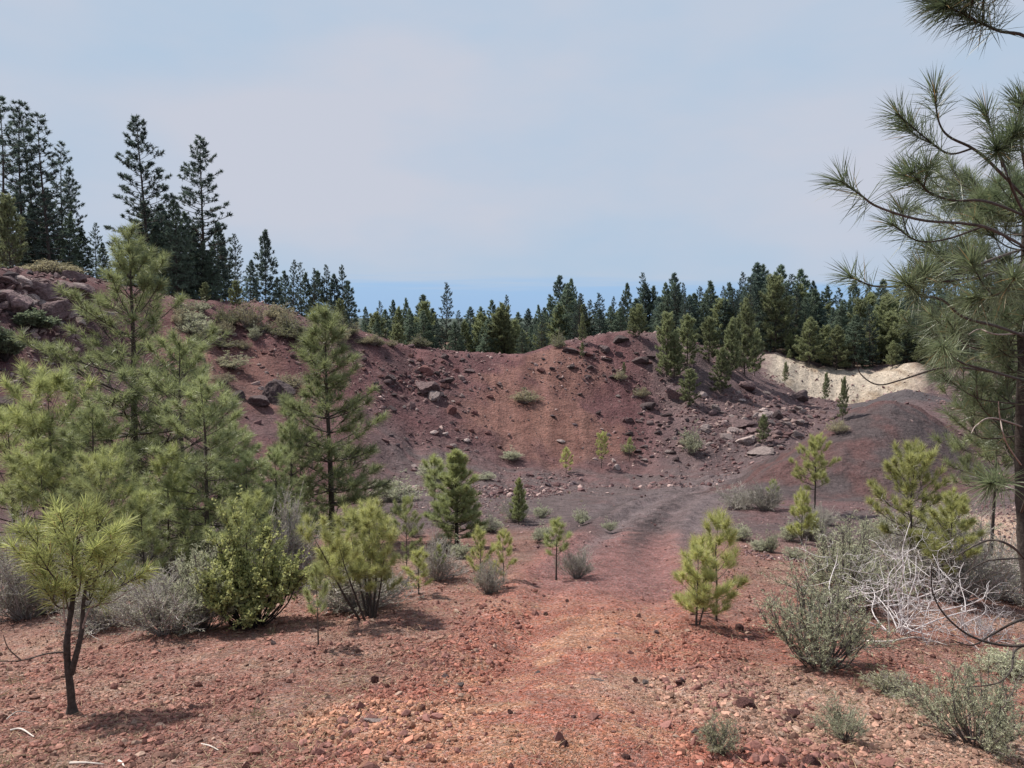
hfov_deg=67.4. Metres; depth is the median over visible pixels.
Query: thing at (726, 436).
rock
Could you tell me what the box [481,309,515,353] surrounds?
conifer tree
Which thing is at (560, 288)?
conifer tree
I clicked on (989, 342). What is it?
conifer tree
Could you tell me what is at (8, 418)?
pine tree
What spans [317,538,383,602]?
pine sapling
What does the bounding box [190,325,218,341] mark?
shrub
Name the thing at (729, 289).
conifer tree
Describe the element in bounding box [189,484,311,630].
shrub
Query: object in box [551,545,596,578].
shrub
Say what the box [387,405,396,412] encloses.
rock
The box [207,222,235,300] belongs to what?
conifer tree
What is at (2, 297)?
rock
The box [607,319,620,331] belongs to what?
conifer tree
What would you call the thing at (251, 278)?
conifer tree
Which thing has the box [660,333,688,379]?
pine tree
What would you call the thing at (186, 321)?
shrub
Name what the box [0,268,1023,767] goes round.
ground
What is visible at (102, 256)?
conifer tree
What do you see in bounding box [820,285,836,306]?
conifer tree
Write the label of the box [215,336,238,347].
shrub
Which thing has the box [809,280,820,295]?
conifer tree
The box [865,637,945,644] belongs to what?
fallen stick
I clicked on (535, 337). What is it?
conifer tree
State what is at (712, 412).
rock
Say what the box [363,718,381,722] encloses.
rock
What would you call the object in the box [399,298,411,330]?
conifer tree
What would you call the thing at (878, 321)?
pine tree
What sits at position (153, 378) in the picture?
pine tree
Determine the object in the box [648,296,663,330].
conifer tree
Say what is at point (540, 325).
conifer tree
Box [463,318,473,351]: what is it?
conifer tree
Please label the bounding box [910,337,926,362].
pine tree
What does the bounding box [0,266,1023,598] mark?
scree
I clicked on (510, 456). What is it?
shrub
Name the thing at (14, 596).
shrub
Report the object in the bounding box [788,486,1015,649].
dead shrub
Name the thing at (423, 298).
conifer tree
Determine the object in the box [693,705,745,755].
shrub
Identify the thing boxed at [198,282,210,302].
pine tree
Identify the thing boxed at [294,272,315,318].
conifer tree
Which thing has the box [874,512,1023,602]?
shrub
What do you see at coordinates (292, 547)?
shrub
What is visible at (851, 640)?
shrub
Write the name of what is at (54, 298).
rock
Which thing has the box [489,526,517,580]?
pine sapling
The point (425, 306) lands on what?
conifer tree
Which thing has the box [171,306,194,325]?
shrub
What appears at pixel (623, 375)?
shrub
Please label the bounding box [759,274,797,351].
conifer tree
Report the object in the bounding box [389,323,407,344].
conifer tree
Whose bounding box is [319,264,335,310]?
conifer tree
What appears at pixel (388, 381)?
rock
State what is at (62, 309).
rock
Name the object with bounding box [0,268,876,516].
rubble
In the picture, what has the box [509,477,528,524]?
pine sapling
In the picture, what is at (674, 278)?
conifer tree
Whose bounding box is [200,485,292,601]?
pine tree
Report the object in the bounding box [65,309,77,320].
rock
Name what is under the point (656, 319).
conifer tree
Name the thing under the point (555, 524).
pine sapling
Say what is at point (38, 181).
conifer tree
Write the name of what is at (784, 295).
conifer tree
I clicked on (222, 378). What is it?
shrub
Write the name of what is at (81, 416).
pine tree
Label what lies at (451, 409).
rock
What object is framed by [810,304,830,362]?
conifer tree
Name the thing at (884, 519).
shrub
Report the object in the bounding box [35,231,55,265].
conifer tree
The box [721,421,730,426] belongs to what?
rock
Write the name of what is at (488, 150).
sky
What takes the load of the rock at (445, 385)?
on the ground at (878, 422)
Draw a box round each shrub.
[0,321,30,361]
[0,505,93,621]
[0,535,98,614]
[6,258,87,274]
[11,306,61,329]
[38,562,164,643]
[83,512,179,597]
[97,548,218,635]
[130,524,248,633]
[167,292,199,312]
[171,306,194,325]
[174,303,201,327]
[175,310,213,335]
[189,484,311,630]
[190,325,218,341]
[193,297,209,311]
[195,308,207,320]
[209,299,239,326]
[211,371,237,384]
[214,350,253,368]
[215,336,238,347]
[218,305,241,323]
[219,319,235,336]
[234,298,266,328]
[236,339,253,349]
[243,317,281,332]
[246,320,261,340]
[247,480,333,588]
[263,302,294,319]
[270,313,303,338]
[271,310,299,327]
[277,372,306,387]
[280,319,311,339]
[295,548,425,618]
[335,325,350,344]
[337,323,360,332]
[338,314,360,334]
[354,337,370,344]
[363,332,382,345]
[368,469,428,501]
[372,333,385,346]
[387,339,397,346]
[401,511,424,536]
[407,333,430,347]
[409,333,432,346]
[412,524,470,580]
[415,455,448,479]
[424,530,460,550]
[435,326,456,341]
[446,534,474,559]
[467,555,510,594]
[478,471,495,479]
[481,509,498,531]
[481,515,505,531]
[495,493,532,521]
[499,445,522,460]
[510,387,545,403]
[531,499,551,517]
[531,525,546,540]
[535,521,552,536]
[549,327,565,344]
[550,336,564,347]
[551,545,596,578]
[572,505,589,523]
[598,517,618,530]
[612,369,627,380]
[619,443,635,453]
[633,385,650,397]
[678,419,705,454]
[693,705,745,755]
[711,481,765,509]
[733,520,753,540]
[742,476,784,510]
[746,533,778,551]
[749,546,907,673]
[758,524,779,552]
[761,502,915,614]
[778,516,799,541]
[781,546,808,559]
[785,500,837,539]
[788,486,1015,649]
[805,690,871,744]
[816,499,842,524]
[824,418,849,433]
[826,518,927,605]
[854,511,938,549]
[857,498,954,565]
[857,664,917,699]
[870,508,905,527]
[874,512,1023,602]
[885,645,1023,761]
[913,500,1009,550]
[929,503,1023,605]
[948,604,1023,644]
[974,635,1023,678]
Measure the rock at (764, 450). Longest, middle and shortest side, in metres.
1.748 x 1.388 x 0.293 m
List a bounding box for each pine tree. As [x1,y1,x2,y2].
[0,218,244,553]
[0,355,125,556]
[0,399,90,571]
[0,447,97,576]
[0,488,162,714]
[30,390,169,566]
[42,439,158,591]
[98,324,266,561]
[101,488,176,590]
[126,439,216,584]
[136,373,289,574]
[136,471,225,577]
[181,419,274,560]
[194,449,295,568]
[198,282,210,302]
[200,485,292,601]
[227,280,242,307]
[242,443,319,555]
[261,408,329,545]
[270,300,407,545]
[271,501,308,556]
[292,496,406,620]
[332,298,347,325]
[388,493,424,564]
[420,452,447,516]
[422,447,489,544]
[578,313,587,341]
[579,342,584,356]
[627,307,640,333]
[631,303,648,336]
[654,311,682,376]
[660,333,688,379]
[675,314,699,365]
[676,368,700,405]
[696,316,723,362]
[707,346,733,393]
[716,317,746,370]
[726,297,764,375]
[747,328,764,375]
[756,414,770,441]
[782,333,798,354]
[782,361,788,380]
[786,349,792,358]
[788,432,842,508]
[791,317,825,365]
[791,331,801,357]
[806,0,1023,686]
[813,324,837,361]
[820,324,853,369]
[821,373,830,400]
[822,337,835,365]
[837,334,855,367]
[837,376,849,419]
[838,315,874,368]
[860,310,889,364]
[863,438,961,589]
[875,310,902,362]
[878,339,891,362]
[882,340,902,367]
[891,309,917,363]
[894,332,917,364]
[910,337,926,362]
[913,485,986,604]
[915,337,937,362]
[928,342,1016,555]
[957,318,1017,463]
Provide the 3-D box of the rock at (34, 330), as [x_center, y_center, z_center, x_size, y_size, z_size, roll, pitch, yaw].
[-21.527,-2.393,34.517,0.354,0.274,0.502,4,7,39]
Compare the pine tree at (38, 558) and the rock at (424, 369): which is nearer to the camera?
the pine tree at (38, 558)
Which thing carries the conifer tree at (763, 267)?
on the ground at (878, 422)
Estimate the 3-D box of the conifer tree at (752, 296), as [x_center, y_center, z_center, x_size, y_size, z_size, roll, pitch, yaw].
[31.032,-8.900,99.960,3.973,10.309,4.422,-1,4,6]
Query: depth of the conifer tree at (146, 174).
61.74 m
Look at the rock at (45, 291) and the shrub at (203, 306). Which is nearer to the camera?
the rock at (45, 291)
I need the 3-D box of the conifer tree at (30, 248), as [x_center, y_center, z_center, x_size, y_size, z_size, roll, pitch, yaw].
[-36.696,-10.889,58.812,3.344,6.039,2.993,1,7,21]
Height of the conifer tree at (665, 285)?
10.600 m
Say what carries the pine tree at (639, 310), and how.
on the ground at (878, 422)
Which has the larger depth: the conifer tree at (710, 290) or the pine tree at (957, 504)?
the conifer tree at (710, 290)
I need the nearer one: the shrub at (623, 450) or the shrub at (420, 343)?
the shrub at (623, 450)
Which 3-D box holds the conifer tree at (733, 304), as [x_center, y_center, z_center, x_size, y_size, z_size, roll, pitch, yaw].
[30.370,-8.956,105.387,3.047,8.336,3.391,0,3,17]
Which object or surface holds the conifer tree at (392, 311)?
on the ground at (878, 422)
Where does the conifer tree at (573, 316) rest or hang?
on the ground at (878, 422)
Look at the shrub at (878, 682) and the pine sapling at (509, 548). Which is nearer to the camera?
the shrub at (878, 682)
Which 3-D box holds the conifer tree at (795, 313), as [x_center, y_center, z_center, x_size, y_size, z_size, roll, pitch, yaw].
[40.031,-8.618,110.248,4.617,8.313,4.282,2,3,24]
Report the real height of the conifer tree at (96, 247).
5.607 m
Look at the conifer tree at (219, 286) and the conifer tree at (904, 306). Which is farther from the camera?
the conifer tree at (904, 306)
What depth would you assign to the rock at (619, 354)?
63.74 m
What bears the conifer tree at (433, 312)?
on the ground at (878, 422)
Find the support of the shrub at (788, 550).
on the ground at (878, 422)
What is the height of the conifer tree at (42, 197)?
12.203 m
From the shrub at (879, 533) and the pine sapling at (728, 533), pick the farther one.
the shrub at (879, 533)
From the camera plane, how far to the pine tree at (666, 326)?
61.77 m
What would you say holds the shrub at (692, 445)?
on the ground at (878, 422)
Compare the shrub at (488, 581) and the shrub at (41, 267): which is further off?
the shrub at (41, 267)
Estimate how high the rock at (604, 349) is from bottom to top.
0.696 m
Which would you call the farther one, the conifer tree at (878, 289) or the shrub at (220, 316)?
the conifer tree at (878, 289)
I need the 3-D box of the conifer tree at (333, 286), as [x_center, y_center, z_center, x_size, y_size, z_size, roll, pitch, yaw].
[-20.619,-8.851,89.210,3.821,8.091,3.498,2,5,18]
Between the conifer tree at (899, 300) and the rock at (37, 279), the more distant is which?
the conifer tree at (899, 300)
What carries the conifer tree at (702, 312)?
on the ground at (878, 422)
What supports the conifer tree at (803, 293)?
on the ground at (878, 422)
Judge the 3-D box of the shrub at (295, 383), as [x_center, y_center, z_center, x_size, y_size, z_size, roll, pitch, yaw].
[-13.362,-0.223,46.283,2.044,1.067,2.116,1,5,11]
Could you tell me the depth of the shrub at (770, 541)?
16.80 m
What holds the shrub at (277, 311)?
on the ground at (878, 422)
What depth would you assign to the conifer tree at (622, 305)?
123.74 m
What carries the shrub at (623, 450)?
on the ground at (878, 422)
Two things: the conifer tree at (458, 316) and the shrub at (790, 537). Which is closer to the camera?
the shrub at (790, 537)
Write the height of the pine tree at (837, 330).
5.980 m
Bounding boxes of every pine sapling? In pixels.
[301,558,329,645]
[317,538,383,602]
[400,546,435,594]
[431,541,446,565]
[464,520,497,585]
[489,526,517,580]
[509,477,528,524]
[541,516,573,579]
[559,446,573,470]
[595,431,608,467]
[624,436,634,461]
[670,536,740,624]
[684,507,752,621]
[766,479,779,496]
[786,486,820,543]
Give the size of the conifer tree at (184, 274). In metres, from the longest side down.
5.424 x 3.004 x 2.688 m
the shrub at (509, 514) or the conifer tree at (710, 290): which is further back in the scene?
the conifer tree at (710, 290)
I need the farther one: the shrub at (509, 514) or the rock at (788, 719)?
the shrub at (509, 514)
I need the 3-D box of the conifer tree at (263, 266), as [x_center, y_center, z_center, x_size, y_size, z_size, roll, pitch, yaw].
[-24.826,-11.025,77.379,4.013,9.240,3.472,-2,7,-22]
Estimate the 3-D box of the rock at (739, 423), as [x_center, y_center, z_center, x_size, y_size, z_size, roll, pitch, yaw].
[16.630,2.947,55.054,2.114,0.950,1.507,1,5,10]
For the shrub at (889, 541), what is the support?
on the ground at (878, 422)
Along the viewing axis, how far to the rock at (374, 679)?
6.46 m
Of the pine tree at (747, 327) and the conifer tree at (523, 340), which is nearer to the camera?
the pine tree at (747, 327)
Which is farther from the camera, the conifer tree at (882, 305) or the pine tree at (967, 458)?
the conifer tree at (882, 305)
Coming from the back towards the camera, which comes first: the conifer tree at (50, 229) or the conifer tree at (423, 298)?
the conifer tree at (423, 298)
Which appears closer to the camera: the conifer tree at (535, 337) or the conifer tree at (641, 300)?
the conifer tree at (535, 337)
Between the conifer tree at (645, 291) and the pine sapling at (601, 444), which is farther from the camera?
the conifer tree at (645, 291)
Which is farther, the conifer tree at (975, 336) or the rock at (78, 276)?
the conifer tree at (975, 336)
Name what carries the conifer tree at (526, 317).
on the ground at (878, 422)
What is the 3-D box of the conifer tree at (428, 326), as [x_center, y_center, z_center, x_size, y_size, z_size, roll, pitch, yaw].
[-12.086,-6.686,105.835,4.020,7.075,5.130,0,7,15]
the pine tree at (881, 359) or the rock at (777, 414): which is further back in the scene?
the pine tree at (881, 359)
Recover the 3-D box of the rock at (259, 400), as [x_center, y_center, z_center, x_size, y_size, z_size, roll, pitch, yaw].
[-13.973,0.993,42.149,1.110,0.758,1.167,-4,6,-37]
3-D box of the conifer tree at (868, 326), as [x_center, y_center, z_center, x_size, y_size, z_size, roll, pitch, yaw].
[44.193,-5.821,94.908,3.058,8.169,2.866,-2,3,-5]
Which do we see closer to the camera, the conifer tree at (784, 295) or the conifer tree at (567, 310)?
the conifer tree at (784, 295)
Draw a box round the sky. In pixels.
[0,0,1023,318]
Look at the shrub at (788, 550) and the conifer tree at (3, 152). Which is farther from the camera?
the conifer tree at (3, 152)
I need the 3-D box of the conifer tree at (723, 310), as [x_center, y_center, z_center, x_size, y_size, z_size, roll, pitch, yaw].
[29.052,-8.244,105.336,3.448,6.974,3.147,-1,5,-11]
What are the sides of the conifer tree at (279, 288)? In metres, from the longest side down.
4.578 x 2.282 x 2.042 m
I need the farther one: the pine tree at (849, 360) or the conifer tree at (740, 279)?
the conifer tree at (740, 279)
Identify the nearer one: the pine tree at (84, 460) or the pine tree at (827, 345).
the pine tree at (84, 460)
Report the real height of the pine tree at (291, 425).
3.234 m
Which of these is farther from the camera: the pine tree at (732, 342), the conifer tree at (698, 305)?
the conifer tree at (698, 305)
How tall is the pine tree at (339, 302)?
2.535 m
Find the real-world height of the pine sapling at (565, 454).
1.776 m
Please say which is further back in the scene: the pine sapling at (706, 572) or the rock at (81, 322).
the rock at (81, 322)
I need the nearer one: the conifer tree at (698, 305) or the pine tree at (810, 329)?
the pine tree at (810, 329)
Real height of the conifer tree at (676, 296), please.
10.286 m
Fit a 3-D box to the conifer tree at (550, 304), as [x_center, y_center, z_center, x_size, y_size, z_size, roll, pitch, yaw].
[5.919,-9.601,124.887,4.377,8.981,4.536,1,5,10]
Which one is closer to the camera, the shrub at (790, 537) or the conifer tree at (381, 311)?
the shrub at (790, 537)
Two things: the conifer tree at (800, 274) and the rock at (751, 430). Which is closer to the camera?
the rock at (751, 430)
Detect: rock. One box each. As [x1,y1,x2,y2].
[0,276,19,284]
[0,290,33,313]
[0,294,5,302]
[0,301,12,311]
[0,395,15,409]
[10,380,19,385]
[15,275,32,285]
[16,374,33,386]
[21,284,35,291]
[27,367,52,375]
[28,294,39,299]
[30,328,38,332]
[31,281,62,299]
[34,278,50,283]
[40,300,73,320]
[45,296,68,301]
[57,280,90,293]
[57,283,68,292]
[61,270,87,282]
[64,375,78,392]
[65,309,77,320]
[74,307,92,321]
[75,317,85,324]
[81,283,95,295]
[106,311,114,316]
[232,390,245,399]
[247,395,269,406]
[262,379,295,406]
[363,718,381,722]
[371,676,378,683]
[383,379,391,384]
[385,374,396,382]
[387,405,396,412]
[415,381,439,395]
[417,365,433,375]
[428,391,440,401]
[440,383,450,388]
[441,354,448,358]
[445,377,454,382]
[447,405,456,414]
[464,369,474,372]
[560,739,568,746]
[562,347,579,353]
[600,345,609,352]
[613,335,628,342]
[613,464,620,469]
[615,351,622,356]
[622,754,630,759]
[624,431,633,435]
[625,417,633,422]
[632,357,648,363]
[640,402,655,410]
[666,385,684,399]
[675,679,682,684]
[697,392,706,397]
[699,428,711,431]
[700,424,710,427]
[708,409,716,415]
[710,404,720,410]
[719,433,732,439]
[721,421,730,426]
[726,427,739,432]
[728,417,758,428]
[734,623,743,630]
[736,435,754,443]
[736,697,755,707]
[739,381,756,390]
[740,747,750,752]
[742,440,751,445]
[746,427,757,433]
[746,446,773,455]
[758,412,770,416]
[770,430,781,434]
[772,410,782,419]
[784,715,798,723]
[786,708,800,717]
[790,389,808,401]
[791,430,803,438]
[796,419,804,424]
[802,754,820,765]
[828,414,836,418]
[856,687,864,693]
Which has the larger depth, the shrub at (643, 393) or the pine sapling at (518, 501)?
the shrub at (643, 393)
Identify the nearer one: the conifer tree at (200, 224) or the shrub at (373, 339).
the shrub at (373, 339)
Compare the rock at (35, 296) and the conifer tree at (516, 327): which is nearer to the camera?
the rock at (35, 296)
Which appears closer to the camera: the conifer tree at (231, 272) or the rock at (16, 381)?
the rock at (16, 381)
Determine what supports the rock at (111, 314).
on the ground at (878, 422)
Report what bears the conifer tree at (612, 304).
on the ground at (878, 422)
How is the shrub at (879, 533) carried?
on the ground at (878, 422)
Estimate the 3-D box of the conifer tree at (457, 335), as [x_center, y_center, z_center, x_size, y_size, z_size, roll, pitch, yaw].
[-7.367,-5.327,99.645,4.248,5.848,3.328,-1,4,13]
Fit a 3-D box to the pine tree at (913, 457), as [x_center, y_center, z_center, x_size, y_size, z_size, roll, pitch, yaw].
[6.572,2.187,12.624,1.534,2.672,1.180,2,5,19]
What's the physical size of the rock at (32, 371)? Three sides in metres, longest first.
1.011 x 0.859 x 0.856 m
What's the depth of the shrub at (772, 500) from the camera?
24.52 m
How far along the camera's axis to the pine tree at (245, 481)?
12.23 m
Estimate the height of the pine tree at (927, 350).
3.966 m
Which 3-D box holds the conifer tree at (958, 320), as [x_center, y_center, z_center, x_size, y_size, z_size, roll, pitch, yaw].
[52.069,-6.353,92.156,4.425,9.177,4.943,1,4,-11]
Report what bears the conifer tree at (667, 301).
on the ground at (878, 422)
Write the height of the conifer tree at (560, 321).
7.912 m
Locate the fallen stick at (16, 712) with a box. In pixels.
[6,711,30,718]
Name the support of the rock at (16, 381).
on the ground at (878, 422)
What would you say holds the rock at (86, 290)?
on the ground at (878, 422)
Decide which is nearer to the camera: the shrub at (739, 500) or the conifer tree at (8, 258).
the shrub at (739, 500)
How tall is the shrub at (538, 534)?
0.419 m
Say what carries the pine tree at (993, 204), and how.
on the ground at (878, 422)
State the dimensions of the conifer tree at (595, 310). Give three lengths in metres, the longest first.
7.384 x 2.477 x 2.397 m
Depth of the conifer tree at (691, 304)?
104.72 m
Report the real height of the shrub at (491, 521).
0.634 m
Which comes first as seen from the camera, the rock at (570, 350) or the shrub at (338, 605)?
the shrub at (338, 605)
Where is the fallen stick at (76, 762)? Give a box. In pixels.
[69,761,103,764]
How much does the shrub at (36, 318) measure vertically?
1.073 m
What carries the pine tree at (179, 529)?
on the ground at (878, 422)
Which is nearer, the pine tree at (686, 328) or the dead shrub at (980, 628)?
the dead shrub at (980, 628)
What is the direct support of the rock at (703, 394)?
on the ground at (878, 422)
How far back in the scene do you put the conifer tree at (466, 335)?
104.09 m
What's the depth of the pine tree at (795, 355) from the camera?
99.35 m
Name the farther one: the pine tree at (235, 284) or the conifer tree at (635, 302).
the conifer tree at (635, 302)
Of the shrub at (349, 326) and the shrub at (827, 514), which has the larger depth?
the shrub at (349, 326)
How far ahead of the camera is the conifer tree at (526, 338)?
109.30 m
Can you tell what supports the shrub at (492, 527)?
on the ground at (878, 422)
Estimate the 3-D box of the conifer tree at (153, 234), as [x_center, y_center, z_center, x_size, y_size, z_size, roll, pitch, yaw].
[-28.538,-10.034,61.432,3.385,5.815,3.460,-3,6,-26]
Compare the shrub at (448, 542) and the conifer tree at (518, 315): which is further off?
the conifer tree at (518, 315)
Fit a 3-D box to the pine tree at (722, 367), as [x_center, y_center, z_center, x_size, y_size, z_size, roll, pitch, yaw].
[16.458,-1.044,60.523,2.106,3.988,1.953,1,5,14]
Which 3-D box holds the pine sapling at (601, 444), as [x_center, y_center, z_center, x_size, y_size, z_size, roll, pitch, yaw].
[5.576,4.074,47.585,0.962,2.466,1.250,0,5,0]
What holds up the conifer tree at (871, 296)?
on the ground at (878, 422)
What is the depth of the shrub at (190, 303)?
50.82 m
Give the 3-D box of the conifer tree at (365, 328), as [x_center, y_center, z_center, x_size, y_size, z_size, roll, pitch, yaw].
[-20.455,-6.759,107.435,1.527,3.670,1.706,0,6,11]
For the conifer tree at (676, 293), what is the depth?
120.85 m
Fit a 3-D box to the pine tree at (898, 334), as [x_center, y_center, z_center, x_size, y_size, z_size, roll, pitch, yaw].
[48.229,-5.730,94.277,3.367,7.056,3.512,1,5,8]
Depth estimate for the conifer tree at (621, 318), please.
114.36 m
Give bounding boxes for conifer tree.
[0,95,35,267]
[0,99,51,267]
[0,192,27,268]
[0,227,17,267]
[1,111,60,261]
[9,191,40,264]
[18,111,76,269]
[24,203,54,266]
[33,192,72,261]
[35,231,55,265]
[45,140,85,261]
[54,211,85,272]
[55,165,91,273]
[74,227,97,277]
[86,223,103,278]
[94,242,112,280]
[103,114,177,285]
[121,201,161,290]
[129,223,149,286]
[139,222,173,292]
[150,203,171,290]
[153,198,200,299]
[159,229,180,293]
[168,134,237,286]
[169,235,197,295]
[172,210,204,293]
[186,227,212,296]
[188,243,217,299]
[198,246,225,301]
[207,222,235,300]
[215,246,239,300]
[227,234,246,299]
[241,259,262,301]
[246,229,284,304]
[269,277,288,308]
[278,270,296,311]
[286,260,302,314]
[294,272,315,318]
[295,262,307,316]
[306,267,320,321]
[307,270,330,322]
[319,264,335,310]
[323,273,351,326]
[334,264,355,322]
[342,280,361,329]
[362,307,369,332]
[363,323,367,331]
[367,311,387,337]
[371,319,382,337]
[376,300,384,337]
[380,309,392,338]
[388,300,396,338]
[388,306,406,341]
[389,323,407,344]
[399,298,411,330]
[399,309,421,346]
[412,299,435,346]
[414,294,442,346]
[416,310,439,348]
[430,308,442,348]
[435,282,454,350]
[443,321,464,350]
[453,310,462,332]
[457,320,473,351]
[463,307,479,348]
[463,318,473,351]
[469,312,490,351]
[471,306,486,335]
[475,331,486,350]
[476,319,499,352]
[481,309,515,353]
[486,300,495,327]
[490,302,518,353]
[504,295,511,316]
[509,318,523,353]
[513,312,525,349]
[514,329,528,353]
[514,330,529,352]
[521,308,532,349]
[527,327,534,350]
[528,319,546,351]
[529,318,540,350]
[530,304,540,331]
[532,322,549,348]
[533,313,549,349]
[540,298,557,343]
[544,302,575,344]
[546,275,565,329]
[548,283,587,344]
[557,297,573,339]
[566,293,590,339]
[568,278,577,318]
[572,303,593,335]
[587,299,593,324]
[588,304,598,334]
[591,309,610,335]
[592,293,605,331]
[602,306,619,331]
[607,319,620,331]
[608,296,616,321]
[615,297,628,330]
[616,307,627,331]
[621,282,631,328]
[626,298,649,331]
[636,272,649,329]
[637,286,654,331]
[640,282,651,331]
[645,285,658,330]
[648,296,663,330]
[648,302,672,333]
[654,294,676,331]
[660,282,677,333]
[665,272,685,324]
[668,285,684,335]
[669,282,683,328]
[676,295,702,343]
[677,293,690,337]
[681,282,685,299]
[685,292,700,320]
[685,313,698,341]
[694,286,703,302]
[695,292,715,323]
[695,303,710,344]
[696,281,718,344]
[708,297,733,345]
[714,299,731,345]
[715,282,740,328]
[720,286,726,298]
[724,289,740,343]
[734,289,742,309]
[735,272,747,305]
[737,276,765,350]
[737,293,758,332]
[740,262,765,300]
[740,275,771,344]
[750,274,785,350]
[758,283,794,345]
[759,263,791,331]
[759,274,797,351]
[760,264,769,281]
[771,284,802,352]
[781,296,800,345]
[782,288,806,351]
[785,274,797,305]
[792,269,811,304]
[792,289,828,362]
[793,283,813,325]
[794,296,821,361]
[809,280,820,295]
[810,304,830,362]
[816,294,830,321]
[819,304,853,367]
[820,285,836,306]
[822,303,834,320]
[826,309,834,328]
[827,287,844,333]
[831,301,852,362]
[841,282,862,311]
[844,300,853,333]
[847,297,868,359]
[857,289,896,361]
[859,304,880,367]
[860,290,882,351]
[868,294,899,362]
[873,278,891,298]
[894,291,918,361]
[894,297,903,310]
[905,296,921,362]
[915,298,938,365]
[917,284,930,351]
[923,279,952,312]
[935,294,966,363]
[967,284,992,358]
[975,299,1014,363]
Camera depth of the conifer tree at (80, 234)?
60.42 m
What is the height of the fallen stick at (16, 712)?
0.052 m
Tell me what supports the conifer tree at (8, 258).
on the ground at (878, 422)
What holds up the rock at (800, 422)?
on the ground at (878, 422)
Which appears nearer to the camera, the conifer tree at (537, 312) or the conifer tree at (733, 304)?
the conifer tree at (733, 304)
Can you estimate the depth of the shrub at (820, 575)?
10.58 m
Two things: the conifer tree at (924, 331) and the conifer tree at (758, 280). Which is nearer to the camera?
the conifer tree at (924, 331)
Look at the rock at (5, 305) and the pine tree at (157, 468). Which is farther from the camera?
the rock at (5, 305)
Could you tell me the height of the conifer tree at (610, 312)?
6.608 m
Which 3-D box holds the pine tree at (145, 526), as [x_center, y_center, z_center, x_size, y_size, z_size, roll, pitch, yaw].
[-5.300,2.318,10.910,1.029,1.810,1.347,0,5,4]
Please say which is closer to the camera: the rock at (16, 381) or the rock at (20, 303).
the rock at (16, 381)
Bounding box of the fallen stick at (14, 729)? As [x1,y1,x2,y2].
[10,728,34,736]
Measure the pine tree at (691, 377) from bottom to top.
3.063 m
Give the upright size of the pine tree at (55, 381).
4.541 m
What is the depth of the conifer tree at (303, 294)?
86.03 m
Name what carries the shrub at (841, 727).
on the ground at (878, 422)
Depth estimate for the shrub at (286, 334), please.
52.13 m
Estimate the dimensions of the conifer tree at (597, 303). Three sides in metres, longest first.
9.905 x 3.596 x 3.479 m
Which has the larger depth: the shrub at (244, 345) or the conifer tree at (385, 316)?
the conifer tree at (385, 316)
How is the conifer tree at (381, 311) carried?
on the ground at (878, 422)
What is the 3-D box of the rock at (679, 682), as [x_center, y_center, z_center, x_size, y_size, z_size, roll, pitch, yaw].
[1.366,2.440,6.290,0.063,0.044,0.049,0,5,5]
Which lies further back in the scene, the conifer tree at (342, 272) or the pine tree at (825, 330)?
the pine tree at (825, 330)
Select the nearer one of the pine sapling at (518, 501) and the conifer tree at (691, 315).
the pine sapling at (518, 501)
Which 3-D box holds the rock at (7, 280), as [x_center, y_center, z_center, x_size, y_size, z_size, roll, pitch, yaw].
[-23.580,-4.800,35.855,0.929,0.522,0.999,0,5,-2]
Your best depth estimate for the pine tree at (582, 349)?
62.38 m
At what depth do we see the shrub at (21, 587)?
11.35 m
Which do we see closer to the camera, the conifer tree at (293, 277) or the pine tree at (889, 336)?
the conifer tree at (293, 277)
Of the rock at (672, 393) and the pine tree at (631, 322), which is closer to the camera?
the rock at (672, 393)
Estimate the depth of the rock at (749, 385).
62.54 m
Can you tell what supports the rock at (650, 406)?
on the ground at (878, 422)
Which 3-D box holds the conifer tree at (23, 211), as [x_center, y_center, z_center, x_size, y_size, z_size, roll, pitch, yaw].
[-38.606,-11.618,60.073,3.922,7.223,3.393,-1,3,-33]
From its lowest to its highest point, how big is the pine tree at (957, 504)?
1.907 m
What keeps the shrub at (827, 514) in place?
on the ground at (878, 422)
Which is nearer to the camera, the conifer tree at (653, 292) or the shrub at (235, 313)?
the shrub at (235, 313)
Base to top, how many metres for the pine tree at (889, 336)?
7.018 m
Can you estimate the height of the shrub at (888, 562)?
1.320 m
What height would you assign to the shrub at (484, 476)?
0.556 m
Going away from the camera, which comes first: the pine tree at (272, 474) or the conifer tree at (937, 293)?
the pine tree at (272, 474)
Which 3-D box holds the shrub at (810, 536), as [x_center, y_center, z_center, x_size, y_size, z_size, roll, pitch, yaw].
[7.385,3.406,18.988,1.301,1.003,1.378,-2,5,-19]
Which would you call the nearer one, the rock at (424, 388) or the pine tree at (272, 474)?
the pine tree at (272, 474)
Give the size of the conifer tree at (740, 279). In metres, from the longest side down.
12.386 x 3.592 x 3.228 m
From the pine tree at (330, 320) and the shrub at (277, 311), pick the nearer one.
the pine tree at (330, 320)
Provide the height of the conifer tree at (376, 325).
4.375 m
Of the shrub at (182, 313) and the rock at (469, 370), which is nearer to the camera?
the shrub at (182, 313)
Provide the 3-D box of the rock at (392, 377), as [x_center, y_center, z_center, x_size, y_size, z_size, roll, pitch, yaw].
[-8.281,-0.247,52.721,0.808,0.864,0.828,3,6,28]

